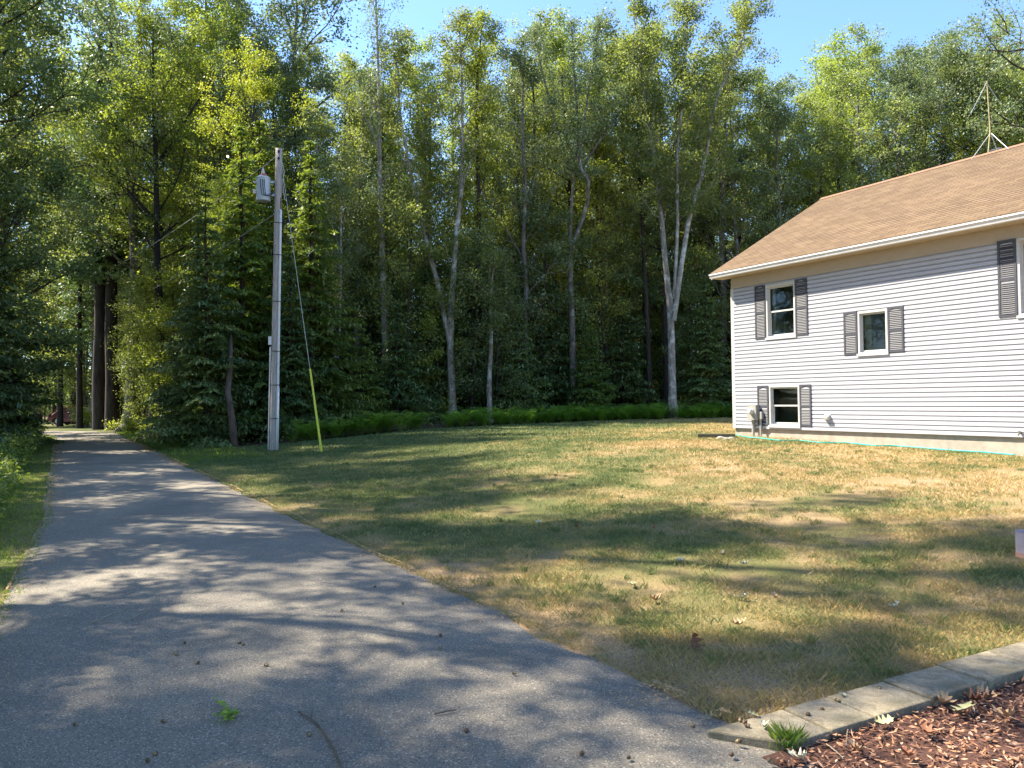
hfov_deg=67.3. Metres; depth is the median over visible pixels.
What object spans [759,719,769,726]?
fallen leaf
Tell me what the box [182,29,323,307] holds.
yellow maple tree
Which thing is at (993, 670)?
kerb block
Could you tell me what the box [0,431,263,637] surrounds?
verge grass
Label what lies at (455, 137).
woodland tree
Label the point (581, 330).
sapling
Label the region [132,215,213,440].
hemlock
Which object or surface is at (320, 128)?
broadleaf tree
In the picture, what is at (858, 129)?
woodland tree
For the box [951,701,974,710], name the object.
fallen leaf
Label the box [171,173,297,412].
broadleaf tree
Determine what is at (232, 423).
leaning trunk
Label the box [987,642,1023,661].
kerb block
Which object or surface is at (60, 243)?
broadleaf tree
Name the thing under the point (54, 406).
woodland tree
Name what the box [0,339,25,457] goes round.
hemlock
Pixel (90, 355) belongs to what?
woodland tree
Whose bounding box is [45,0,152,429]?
white pine
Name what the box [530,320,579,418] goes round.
hemlock
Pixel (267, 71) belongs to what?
woodland tree
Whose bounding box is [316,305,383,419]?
hemlock
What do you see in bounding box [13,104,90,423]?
woodland tree
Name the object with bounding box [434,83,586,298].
woodland tree
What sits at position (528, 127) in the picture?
woodland tree
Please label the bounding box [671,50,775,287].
woodland tree
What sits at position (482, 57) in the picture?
broadleaf tree
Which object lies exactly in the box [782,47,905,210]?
woodland tree
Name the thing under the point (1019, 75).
woodland tree
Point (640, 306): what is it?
sapling
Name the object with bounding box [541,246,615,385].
sapling
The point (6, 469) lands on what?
verge weeds
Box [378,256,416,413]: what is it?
sapling
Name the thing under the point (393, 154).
woodland tree
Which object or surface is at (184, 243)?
sapling
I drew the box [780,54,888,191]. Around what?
woodland tree
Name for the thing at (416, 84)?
broadleaf tree
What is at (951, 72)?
woodland tree
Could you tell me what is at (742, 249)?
sapling
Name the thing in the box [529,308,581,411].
hemlock
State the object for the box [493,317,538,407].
hemlock
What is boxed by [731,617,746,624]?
fallen leaf
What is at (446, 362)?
hemlock
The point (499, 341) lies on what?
sapling
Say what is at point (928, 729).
fallen leaf
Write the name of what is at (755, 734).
kerb block
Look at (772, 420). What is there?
window
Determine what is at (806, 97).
broadleaf tree
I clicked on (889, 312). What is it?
split level house
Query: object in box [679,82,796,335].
broadleaf tree
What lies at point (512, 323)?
sapling
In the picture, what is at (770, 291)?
window
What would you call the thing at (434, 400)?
hemlock
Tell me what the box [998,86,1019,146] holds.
woodland tree
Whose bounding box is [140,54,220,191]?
woodland tree
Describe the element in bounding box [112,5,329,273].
woodland tree
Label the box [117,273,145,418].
sapling
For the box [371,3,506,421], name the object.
broadleaf tree
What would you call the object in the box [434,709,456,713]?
stick
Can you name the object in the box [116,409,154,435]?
shrub
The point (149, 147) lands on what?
woodland tree
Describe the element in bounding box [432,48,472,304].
woodland tree
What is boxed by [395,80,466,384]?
woodland tree
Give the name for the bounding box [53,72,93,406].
woodland tree
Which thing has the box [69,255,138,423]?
sapling
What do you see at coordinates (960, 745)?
mulch chips
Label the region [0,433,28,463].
shrub
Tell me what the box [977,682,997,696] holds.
fallen leaf
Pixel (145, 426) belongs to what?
shrub
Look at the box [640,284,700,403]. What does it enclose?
sapling
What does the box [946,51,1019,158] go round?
woodland tree
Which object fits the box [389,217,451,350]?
sapling
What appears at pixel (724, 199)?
woodland tree
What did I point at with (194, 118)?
woodland tree
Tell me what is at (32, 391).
hemlock
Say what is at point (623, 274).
sapling
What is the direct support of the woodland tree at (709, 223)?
on the ground at (774, 569)
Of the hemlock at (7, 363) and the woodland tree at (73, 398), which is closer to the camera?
the hemlock at (7, 363)
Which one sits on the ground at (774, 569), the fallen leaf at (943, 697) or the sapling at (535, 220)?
the sapling at (535, 220)
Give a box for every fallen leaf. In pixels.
[649,593,660,599]
[690,633,704,650]
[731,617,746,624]
[736,591,748,597]
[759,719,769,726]
[787,748,806,757]
[846,736,864,749]
[874,714,893,723]
[887,601,898,607]
[898,742,915,755]
[915,719,938,732]
[935,687,955,702]
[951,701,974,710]
[963,687,989,699]
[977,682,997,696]
[992,705,1014,716]
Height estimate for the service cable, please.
1.501 m
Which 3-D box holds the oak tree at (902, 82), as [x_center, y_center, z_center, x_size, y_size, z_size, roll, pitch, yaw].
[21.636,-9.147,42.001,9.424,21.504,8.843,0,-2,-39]
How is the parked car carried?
on the ground at (774, 569)
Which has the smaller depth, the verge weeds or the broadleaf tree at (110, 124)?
the verge weeds
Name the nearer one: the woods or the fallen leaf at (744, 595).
the fallen leaf at (744, 595)
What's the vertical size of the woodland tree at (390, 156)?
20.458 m
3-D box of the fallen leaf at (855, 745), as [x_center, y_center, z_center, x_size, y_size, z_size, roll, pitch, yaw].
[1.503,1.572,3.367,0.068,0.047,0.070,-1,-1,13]
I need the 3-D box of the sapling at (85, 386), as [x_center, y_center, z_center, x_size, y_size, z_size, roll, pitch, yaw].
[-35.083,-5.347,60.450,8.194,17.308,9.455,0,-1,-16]
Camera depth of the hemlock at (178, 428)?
27.39 m
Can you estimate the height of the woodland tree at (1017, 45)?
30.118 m
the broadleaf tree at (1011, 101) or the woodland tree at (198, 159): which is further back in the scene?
the woodland tree at (198, 159)
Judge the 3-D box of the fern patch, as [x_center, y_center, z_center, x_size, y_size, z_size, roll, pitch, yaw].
[-5.213,1.479,27.627,5.775,1.034,1.888,0,-1,-28]
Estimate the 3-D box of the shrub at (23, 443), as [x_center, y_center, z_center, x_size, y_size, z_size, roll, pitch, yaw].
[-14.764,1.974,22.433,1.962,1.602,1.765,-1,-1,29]
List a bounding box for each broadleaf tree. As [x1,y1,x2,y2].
[0,0,45,327]
[0,0,109,380]
[0,0,131,404]
[0,0,161,358]
[0,6,111,292]
[0,61,68,316]
[2,8,146,425]
[24,0,240,414]
[31,0,250,424]
[106,0,423,295]
[109,0,308,361]
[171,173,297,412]
[282,100,376,398]
[320,44,421,398]
[323,0,423,421]
[368,57,491,407]
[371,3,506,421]
[443,4,511,408]
[450,246,525,421]
[472,15,581,407]
[522,10,640,413]
[575,54,645,403]
[599,0,780,417]
[602,61,702,410]
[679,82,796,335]
[731,68,827,251]
[743,88,871,219]
[788,25,943,218]
[935,94,1023,160]
[968,80,1023,152]
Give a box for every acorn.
[735,738,742,743]
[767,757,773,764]
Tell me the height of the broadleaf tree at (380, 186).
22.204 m
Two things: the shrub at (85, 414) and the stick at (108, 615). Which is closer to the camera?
the stick at (108, 615)
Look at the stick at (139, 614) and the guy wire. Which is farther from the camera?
the guy wire
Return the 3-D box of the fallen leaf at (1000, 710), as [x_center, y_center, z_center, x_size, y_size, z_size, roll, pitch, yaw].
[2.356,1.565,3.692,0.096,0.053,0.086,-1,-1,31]
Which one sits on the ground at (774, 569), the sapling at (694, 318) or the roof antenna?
the sapling at (694, 318)
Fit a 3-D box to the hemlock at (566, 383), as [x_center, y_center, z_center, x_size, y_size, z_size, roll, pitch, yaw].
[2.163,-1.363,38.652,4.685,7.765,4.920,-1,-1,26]
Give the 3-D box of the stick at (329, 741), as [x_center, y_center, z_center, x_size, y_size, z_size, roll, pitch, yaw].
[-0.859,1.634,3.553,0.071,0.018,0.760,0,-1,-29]
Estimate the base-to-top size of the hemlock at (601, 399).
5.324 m
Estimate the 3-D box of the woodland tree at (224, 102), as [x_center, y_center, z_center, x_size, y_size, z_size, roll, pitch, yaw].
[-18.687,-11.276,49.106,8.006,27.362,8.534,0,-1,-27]
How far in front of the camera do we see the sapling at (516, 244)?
47.21 m
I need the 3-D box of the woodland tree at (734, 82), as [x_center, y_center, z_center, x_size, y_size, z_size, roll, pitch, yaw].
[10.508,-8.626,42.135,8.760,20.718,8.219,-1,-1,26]
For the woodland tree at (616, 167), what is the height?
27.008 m
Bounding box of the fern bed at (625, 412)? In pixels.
[440,401,732,426]
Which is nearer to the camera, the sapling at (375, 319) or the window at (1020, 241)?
the window at (1020, 241)
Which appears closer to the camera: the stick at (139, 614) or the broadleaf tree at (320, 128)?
the stick at (139, 614)
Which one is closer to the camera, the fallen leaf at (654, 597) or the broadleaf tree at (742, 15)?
the fallen leaf at (654, 597)
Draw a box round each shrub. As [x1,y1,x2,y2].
[0,424,44,451]
[0,427,39,457]
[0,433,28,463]
[15,421,48,447]
[65,399,91,426]
[68,404,90,425]
[101,413,147,431]
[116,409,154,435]
[136,421,162,433]
[198,415,238,438]
[498,394,534,412]
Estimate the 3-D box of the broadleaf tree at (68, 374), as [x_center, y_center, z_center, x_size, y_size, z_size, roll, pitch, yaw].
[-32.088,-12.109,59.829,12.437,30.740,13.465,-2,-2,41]
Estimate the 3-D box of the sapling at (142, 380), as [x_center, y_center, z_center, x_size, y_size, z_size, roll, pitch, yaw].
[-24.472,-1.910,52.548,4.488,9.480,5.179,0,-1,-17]
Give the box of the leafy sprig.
[213,693,239,722]
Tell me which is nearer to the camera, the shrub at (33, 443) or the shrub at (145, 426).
the shrub at (33, 443)
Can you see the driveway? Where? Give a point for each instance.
(210, 571)
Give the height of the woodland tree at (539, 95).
23.538 m
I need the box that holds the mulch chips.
[779,677,1023,767]
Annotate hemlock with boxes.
[0,219,65,443]
[0,245,48,445]
[0,269,59,445]
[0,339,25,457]
[8,314,48,430]
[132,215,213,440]
[135,188,269,449]
[161,121,302,448]
[178,117,330,412]
[183,230,265,403]
[233,136,378,437]
[245,242,340,440]
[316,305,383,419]
[336,320,398,425]
[355,276,431,418]
[367,301,438,424]
[377,264,473,422]
[422,299,477,416]
[424,280,511,420]
[459,346,510,414]
[480,304,557,421]
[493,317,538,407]
[523,281,588,418]
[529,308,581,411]
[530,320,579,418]
[561,322,596,407]
[561,323,621,418]
[591,295,663,408]
[594,293,667,417]
[667,262,732,416]
[687,239,733,404]
[719,356,731,412]
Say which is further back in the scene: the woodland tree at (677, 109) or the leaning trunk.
the woodland tree at (677, 109)
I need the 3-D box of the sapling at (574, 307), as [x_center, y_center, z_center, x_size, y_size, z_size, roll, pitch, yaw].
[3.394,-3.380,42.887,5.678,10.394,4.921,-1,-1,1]
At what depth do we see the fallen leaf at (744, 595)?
5.87 m
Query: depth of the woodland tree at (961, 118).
56.40 m
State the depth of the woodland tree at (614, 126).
50.41 m
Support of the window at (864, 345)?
in the split level house
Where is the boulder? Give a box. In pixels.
[114,424,130,431]
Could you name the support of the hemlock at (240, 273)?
on the ground at (774, 569)
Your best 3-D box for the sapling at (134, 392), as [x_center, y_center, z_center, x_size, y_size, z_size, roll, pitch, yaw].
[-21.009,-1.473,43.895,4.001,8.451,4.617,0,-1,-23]
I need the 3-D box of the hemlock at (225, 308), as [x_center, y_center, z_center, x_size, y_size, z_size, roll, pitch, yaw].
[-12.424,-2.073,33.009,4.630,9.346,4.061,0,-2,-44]
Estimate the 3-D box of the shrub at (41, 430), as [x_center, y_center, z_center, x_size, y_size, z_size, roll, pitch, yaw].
[-18.216,2.108,28.505,2.180,1.780,1.961,-1,-1,28]
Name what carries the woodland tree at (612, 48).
on the ground at (774, 569)
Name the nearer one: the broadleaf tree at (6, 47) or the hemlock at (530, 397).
the broadleaf tree at (6, 47)
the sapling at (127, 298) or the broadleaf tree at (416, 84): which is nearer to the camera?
the broadleaf tree at (416, 84)
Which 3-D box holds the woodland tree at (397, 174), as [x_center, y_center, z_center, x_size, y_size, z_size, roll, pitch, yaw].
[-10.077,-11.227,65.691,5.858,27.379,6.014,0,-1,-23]
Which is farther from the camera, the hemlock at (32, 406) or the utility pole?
the hemlock at (32, 406)
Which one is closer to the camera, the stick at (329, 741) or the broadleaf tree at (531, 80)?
the stick at (329, 741)
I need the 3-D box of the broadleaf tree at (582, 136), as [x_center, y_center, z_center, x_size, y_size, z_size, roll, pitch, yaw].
[3.608,-8.339,37.908,6.114,20.122,4.213,-1,-1,0]
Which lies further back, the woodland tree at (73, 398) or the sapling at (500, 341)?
the woodland tree at (73, 398)
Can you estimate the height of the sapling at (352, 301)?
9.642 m
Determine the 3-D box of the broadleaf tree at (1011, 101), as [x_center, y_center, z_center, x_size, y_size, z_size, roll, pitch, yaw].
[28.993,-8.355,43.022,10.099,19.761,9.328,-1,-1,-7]
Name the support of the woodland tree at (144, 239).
on the ground at (774, 569)
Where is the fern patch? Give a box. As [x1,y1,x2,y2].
[282,410,433,440]
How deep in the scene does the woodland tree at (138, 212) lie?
61.99 m
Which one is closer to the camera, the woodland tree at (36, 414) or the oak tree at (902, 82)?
the oak tree at (902, 82)
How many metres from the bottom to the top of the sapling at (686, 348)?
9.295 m
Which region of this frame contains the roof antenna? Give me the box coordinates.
[970,81,1007,158]
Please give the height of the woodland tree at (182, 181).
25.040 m
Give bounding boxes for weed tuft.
[764,716,811,751]
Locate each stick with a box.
[89,606,127,622]
[125,603,151,619]
[298,709,342,767]
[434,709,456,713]
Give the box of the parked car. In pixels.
[47,407,90,424]
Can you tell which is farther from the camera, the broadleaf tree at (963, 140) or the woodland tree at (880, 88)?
the woodland tree at (880, 88)
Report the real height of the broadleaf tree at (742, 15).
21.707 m
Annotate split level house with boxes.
[709,143,1023,455]
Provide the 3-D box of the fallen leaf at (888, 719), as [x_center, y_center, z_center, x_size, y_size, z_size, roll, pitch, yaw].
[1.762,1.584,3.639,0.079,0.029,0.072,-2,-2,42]
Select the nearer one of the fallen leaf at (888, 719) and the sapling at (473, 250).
the fallen leaf at (888, 719)
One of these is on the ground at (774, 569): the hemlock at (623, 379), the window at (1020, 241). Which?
the hemlock at (623, 379)
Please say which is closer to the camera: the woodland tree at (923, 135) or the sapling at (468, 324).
the sapling at (468, 324)
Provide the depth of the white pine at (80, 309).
52.88 m
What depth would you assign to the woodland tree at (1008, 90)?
51.13 m
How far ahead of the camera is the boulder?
43.63 m
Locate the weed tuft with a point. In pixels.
(790, 736)
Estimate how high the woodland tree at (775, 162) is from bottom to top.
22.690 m
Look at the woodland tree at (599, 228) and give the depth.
40.08 m
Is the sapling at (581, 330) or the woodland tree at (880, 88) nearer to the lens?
the sapling at (581, 330)
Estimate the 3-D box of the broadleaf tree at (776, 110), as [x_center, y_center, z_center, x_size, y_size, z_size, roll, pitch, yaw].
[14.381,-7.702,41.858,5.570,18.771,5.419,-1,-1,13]
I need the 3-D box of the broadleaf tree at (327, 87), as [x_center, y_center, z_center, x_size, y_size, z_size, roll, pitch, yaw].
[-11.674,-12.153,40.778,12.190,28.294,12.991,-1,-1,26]
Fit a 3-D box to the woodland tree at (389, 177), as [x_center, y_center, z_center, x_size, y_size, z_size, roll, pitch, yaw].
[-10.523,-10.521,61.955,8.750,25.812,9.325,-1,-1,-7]
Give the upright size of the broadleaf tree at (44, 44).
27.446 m
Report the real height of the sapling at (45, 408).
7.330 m
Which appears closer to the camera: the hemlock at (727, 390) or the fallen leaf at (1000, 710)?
the fallen leaf at (1000, 710)
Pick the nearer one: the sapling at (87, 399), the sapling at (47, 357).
the sapling at (47, 357)
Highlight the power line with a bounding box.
[118,157,274,264]
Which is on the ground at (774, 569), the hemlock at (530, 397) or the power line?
the hemlock at (530, 397)
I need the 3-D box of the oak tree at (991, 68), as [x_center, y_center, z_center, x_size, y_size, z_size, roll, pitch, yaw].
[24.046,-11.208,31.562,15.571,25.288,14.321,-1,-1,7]
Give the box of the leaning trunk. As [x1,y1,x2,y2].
[225,329,237,446]
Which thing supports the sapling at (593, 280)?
on the ground at (774, 569)
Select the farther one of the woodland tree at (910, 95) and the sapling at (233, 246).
the woodland tree at (910, 95)
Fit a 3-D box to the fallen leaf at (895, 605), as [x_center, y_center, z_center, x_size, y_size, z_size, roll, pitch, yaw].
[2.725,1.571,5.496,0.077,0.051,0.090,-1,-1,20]
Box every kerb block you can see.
[707,710,830,750]
[785,697,874,737]
[828,682,931,723]
[883,666,987,706]
[938,651,1023,689]
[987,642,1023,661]
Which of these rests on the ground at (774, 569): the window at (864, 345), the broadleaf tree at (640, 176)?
the broadleaf tree at (640, 176)
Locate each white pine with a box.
[33,0,153,429]
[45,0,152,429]
[55,191,93,428]
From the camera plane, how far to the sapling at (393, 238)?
54.50 m
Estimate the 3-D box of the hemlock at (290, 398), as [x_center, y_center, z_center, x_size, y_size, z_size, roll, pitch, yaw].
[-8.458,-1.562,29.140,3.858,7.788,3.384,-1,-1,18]
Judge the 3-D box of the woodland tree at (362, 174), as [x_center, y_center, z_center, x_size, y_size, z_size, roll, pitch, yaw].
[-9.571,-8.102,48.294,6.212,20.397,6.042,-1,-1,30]
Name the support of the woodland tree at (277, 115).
on the ground at (774, 569)
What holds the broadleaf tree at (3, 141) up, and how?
on the ground at (774, 569)
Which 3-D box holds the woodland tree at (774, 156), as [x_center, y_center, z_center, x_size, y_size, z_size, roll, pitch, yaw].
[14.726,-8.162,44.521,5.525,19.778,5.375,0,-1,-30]
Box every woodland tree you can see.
[3,93,58,322]
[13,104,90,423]
[20,174,65,417]
[23,160,71,418]
[31,77,83,426]
[42,200,58,422]
[43,313,125,387]
[47,11,222,370]
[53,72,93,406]
[111,54,185,424]
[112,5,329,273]
[116,67,148,334]
[129,15,274,253]
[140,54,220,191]
[143,47,222,271]
[159,1,274,297]
[162,71,222,255]
[207,53,337,239]
[216,71,270,167]
[221,42,372,266]
[244,7,342,264]
[252,46,333,356]
[313,48,446,283]
[318,88,387,342]
[323,40,432,330]
[330,100,402,359]
[334,119,414,255]
[362,81,407,329]
[367,121,420,262]
[375,28,456,345]
[381,98,418,296]
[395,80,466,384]
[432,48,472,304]
[434,37,527,405]
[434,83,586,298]
[436,48,614,353]
[464,4,610,329]
[465,88,535,221]
[472,55,572,288]
[484,4,633,313]
[488,70,566,361]
[494,0,711,401]
[507,22,628,291]
[537,24,657,296]
[537,71,634,356]
[567,91,638,409]
[575,83,648,341]
[589,21,733,415]
[610,59,673,403]
[632,98,735,398]
[658,33,779,395]
[659,26,782,414]
[666,89,749,305]
[667,91,734,394]
[670,88,737,322]
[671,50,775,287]
[726,109,823,242]
[727,67,809,244]
[733,123,806,238]
[752,106,857,229]
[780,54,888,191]
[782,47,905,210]
[790,21,929,191]
[813,70,867,193]
[842,68,929,186]
[856,55,1017,175]
[864,46,1014,170]
[888,3,1023,168]
[893,82,960,173]
[937,13,1023,157]
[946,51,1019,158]
[947,49,970,158]
[965,75,1023,146]
[966,47,1023,142]
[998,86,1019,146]
[1005,56,1023,138]
[1013,57,1023,130]
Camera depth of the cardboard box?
6.68 m
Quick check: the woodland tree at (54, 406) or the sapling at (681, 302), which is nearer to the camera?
the sapling at (681, 302)
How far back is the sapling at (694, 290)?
40.33 m
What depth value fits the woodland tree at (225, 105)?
52.59 m
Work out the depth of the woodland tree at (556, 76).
59.90 m
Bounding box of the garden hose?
[735,434,1014,455]
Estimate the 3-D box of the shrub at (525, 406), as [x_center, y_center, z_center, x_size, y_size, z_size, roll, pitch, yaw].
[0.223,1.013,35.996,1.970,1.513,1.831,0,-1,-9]
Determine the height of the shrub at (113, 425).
2.136 m
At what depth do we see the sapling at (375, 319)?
39.80 m
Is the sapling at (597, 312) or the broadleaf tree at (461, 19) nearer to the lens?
the broadleaf tree at (461, 19)
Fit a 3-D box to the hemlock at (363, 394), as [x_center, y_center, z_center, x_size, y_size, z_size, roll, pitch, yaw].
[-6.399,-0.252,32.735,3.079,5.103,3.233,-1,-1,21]
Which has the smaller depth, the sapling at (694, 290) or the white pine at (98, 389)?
the sapling at (694, 290)
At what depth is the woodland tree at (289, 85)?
40.17 m
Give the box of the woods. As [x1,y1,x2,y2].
[22,371,696,416]
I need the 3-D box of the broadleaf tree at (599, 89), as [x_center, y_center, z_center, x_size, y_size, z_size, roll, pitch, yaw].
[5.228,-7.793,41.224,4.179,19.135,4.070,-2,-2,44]
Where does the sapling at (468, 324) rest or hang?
on the ground at (774, 569)
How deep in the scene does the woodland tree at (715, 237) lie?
71.21 m
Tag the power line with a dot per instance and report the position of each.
(212, 203)
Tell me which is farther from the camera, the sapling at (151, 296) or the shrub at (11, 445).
the sapling at (151, 296)
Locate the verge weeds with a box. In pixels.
[0,443,41,520]
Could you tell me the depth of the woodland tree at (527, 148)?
56.02 m
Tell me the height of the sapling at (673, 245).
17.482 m
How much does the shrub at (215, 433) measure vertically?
1.176 m
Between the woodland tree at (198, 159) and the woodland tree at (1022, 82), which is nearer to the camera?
the woodland tree at (1022, 82)
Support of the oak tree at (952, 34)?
on the ground at (774, 569)
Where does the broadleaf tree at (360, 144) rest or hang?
on the ground at (774, 569)
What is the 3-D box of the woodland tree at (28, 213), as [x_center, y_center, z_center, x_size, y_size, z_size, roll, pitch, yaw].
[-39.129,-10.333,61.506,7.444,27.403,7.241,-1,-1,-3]
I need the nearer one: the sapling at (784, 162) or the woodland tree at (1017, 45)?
the sapling at (784, 162)
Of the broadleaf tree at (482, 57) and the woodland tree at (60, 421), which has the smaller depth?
the broadleaf tree at (482, 57)
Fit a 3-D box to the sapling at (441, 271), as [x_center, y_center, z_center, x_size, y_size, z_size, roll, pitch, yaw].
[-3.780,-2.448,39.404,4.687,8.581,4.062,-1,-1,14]
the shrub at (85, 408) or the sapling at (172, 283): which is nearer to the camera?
the sapling at (172, 283)
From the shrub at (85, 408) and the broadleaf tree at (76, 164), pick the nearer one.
the broadleaf tree at (76, 164)
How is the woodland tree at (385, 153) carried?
on the ground at (774, 569)
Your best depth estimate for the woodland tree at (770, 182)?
49.57 m
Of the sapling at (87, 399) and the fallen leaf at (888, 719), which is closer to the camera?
the fallen leaf at (888, 719)
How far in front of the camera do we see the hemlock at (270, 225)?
34.00 m
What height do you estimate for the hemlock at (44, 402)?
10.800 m
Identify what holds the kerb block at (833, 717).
on the ground at (774, 569)
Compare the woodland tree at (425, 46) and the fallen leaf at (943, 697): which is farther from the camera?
the woodland tree at (425, 46)
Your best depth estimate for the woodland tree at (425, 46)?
46.71 m
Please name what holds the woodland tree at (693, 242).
on the ground at (774, 569)
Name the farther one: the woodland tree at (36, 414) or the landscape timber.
the woodland tree at (36, 414)
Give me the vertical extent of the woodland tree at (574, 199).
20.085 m
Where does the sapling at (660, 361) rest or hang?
on the ground at (774, 569)
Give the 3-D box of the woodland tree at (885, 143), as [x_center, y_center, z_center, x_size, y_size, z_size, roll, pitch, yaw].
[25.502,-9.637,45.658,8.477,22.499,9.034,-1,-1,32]
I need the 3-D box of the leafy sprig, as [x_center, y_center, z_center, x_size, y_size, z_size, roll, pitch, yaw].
[-1.457,1.630,3.858,0.118,0.060,0.359,0,-2,-40]
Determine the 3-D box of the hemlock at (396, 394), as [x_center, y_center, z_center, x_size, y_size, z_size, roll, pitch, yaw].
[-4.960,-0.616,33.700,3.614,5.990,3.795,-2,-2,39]
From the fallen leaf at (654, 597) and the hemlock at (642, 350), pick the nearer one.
the fallen leaf at (654, 597)
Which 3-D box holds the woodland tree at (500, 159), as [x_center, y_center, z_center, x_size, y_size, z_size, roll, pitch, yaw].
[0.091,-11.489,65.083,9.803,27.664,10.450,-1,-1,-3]
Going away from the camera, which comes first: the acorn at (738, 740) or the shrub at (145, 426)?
the acorn at (738, 740)
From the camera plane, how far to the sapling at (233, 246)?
42.07 m
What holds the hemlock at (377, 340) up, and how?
on the ground at (774, 569)
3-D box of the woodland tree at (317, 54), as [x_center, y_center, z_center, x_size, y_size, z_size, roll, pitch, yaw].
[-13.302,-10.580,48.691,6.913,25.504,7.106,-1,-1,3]
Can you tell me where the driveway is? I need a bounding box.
[0,431,821,767]
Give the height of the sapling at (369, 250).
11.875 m
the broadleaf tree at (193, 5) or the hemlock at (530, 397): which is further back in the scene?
the broadleaf tree at (193, 5)
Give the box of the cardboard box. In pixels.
[1015,529,1023,558]
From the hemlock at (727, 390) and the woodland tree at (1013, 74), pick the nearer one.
the hemlock at (727, 390)
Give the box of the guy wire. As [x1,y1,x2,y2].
[282,169,322,451]
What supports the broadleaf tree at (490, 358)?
on the ground at (774, 569)
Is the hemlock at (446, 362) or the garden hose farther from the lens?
the hemlock at (446, 362)
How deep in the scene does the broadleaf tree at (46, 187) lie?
30.21 m
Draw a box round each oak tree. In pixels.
[790,29,1012,185]
[837,6,1023,177]
[947,0,1023,140]
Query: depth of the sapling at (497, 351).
35.24 m
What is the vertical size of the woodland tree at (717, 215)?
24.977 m
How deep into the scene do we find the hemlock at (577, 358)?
40.62 m
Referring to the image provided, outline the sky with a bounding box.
[0,0,1023,368]
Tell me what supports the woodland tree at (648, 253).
on the ground at (774, 569)
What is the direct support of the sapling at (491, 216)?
on the ground at (774, 569)
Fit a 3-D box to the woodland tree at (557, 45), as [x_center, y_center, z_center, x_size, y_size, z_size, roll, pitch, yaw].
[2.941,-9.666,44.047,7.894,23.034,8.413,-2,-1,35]
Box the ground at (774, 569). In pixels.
[0,413,1023,722]
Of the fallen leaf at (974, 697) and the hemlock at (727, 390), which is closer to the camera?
the fallen leaf at (974, 697)
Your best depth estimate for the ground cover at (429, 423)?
31.31 m
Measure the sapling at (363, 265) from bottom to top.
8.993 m
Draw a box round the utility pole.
[253,148,284,450]
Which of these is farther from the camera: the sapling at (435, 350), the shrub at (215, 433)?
the sapling at (435, 350)
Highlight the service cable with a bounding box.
[88,214,273,314]
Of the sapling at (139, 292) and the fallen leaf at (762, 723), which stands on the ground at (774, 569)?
the sapling at (139, 292)
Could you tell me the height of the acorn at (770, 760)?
0.027 m
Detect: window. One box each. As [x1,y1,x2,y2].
[765,281,795,339]
[768,384,800,427]
[857,308,888,355]
[1016,237,1023,318]
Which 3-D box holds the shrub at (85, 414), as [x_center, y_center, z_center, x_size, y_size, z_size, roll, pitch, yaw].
[-31.122,2.091,56.076,2.846,2.185,2.646,-2,-2,45]
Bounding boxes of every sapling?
[18,210,91,405]
[23,280,58,384]
[28,357,57,420]
[33,279,68,411]
[64,283,90,406]
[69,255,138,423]
[100,235,190,415]
[105,286,156,422]
[117,270,188,417]
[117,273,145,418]
[118,273,148,417]
[122,302,156,414]
[131,262,187,413]
[162,212,209,357]
[176,212,273,308]
[269,198,368,388]
[315,242,388,377]
[331,235,411,408]
[332,216,403,376]
[351,272,403,372]
[352,180,470,410]
[360,182,420,354]
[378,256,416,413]
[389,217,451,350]
[399,256,469,403]
[404,151,542,358]
[405,279,472,421]
[419,219,519,421]
[430,256,506,417]
[436,258,515,404]
[443,252,537,415]
[454,302,516,403]
[465,200,543,379]
[467,278,523,404]
[482,192,613,407]
[499,273,537,396]
[514,215,623,383]
[532,236,617,384]
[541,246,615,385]
[559,219,650,406]
[562,277,604,369]
[567,258,621,386]
[576,189,659,400]
[608,139,716,403]
[632,268,687,407]
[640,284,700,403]
[649,158,764,396]
[651,267,702,404]
[655,268,729,401]
[661,298,699,403]
[669,228,725,381]
[700,112,850,322]
[713,239,747,388]
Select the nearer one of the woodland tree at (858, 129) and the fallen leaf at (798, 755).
the fallen leaf at (798, 755)
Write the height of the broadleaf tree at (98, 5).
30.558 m
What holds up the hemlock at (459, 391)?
on the ground at (774, 569)
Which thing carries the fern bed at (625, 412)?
on the ground at (774, 569)
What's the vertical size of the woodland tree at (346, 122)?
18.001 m
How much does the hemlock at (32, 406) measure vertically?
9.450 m
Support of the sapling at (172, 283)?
on the ground at (774, 569)
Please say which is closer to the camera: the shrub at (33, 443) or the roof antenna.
the roof antenna
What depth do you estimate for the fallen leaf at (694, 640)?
4.81 m
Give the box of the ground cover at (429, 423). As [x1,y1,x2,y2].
[120,409,732,443]
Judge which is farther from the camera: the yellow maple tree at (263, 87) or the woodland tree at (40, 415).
the woodland tree at (40, 415)
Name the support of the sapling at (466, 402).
on the ground at (774, 569)
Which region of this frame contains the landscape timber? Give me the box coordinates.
[697,434,734,437]
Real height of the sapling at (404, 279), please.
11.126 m
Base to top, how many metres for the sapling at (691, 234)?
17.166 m
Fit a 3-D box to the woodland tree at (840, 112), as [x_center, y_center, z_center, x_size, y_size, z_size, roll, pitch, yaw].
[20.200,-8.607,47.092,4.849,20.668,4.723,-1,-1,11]

